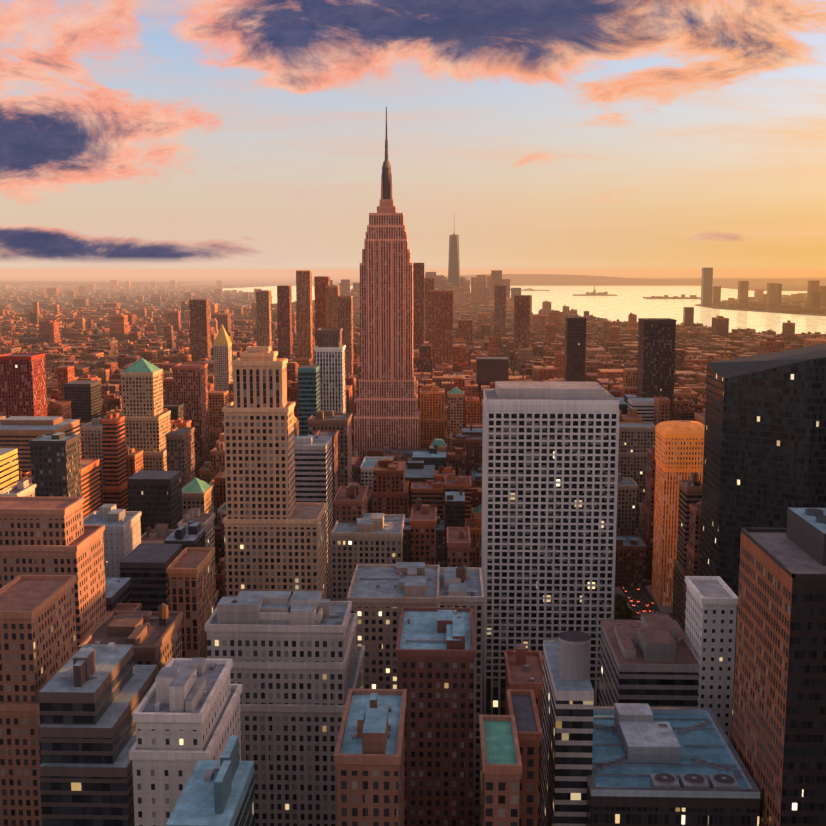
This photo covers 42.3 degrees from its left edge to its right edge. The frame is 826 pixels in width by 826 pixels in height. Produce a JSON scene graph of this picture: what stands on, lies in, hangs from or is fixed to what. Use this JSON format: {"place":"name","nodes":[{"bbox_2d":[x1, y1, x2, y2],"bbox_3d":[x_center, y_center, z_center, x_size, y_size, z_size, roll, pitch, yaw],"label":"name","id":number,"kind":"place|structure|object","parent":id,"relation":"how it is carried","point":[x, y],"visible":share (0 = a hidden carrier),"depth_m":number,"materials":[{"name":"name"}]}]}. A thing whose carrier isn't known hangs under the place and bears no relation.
{"place":"outdoors","nodes":[
{"label":"outdoors","id":0,"kind":"place"},
{"bbox_2d":[242,295,314,306],"bbox_3d":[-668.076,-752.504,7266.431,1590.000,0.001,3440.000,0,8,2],"label":"water","id":1,"kind":"structure","parent":0,"point":[274,299],"depth_m":7880.58,"materials":[{"name":"grey liquid"}]},
{"bbox_2d":[0,269,825,742],"bbox_3d":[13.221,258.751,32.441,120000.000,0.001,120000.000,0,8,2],"label":"ground","id":2,"kind":"structure","parent":0,"point":[248,277],"depth_m":24136.20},
{"bbox_2d":[0,107,825,825],"bbox_3d":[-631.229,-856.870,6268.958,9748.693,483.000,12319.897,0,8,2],"label":"city","id":3,"kind":"object","parent":2,"relation":"on","point":[234,591],"visible":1,"depth_m":552.81},
{"bbox_2d":[223,286,825,334],"bbox_3d":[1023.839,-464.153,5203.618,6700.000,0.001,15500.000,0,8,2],"label":"water","id":4,"kind":"structure","parent":2,"relation":"on","point":[624,303],"depth_m":6745.00,"materials":[{"name":"yellow"}]},
{"bbox_2d":[444,528,672,619],"bbox_3d":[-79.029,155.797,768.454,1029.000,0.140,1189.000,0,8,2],"label":"sidewalks","id":5,"kind":"structure","parent":2,"relation":"on","point":[663,609],"depth_m":836.48,"materials":[{"name":"grey concrete"}]},
{"bbox_2d":[614,593,639,619],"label":"park trees","id":6,"kind":"object","parent":2,"relation":"on","point":[622,611],"visible":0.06,"depth_m":756.50,"materials":[{"name":"green plant"}]},
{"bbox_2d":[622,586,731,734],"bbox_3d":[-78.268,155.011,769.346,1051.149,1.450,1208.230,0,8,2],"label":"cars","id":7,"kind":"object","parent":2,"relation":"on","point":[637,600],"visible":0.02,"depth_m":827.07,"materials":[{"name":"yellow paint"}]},
{"bbox_2d":[652,420,704,605],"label":"orange tower","id":8,"kind":"structure","parent":2,"relation":"on","point":[679,448],"depth_m":810.23,"materials":[{"name":"orange concrete"}]},
{"bbox_2d":[0,274,825,290],"bbox_3d":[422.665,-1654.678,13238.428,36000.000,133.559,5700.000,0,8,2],"label":"hills","id":9,"kind":"structure","parent":0,"point":[788,284],"depth_m":13333.72,"materials":[{"name":"brown"}]},
{"bbox_2d":[0,0,825,268],"label":"sky","id":10,"kind":"structure","parent":0,"point":[135,134],"materials":[{"name":"orange"}]}
]}

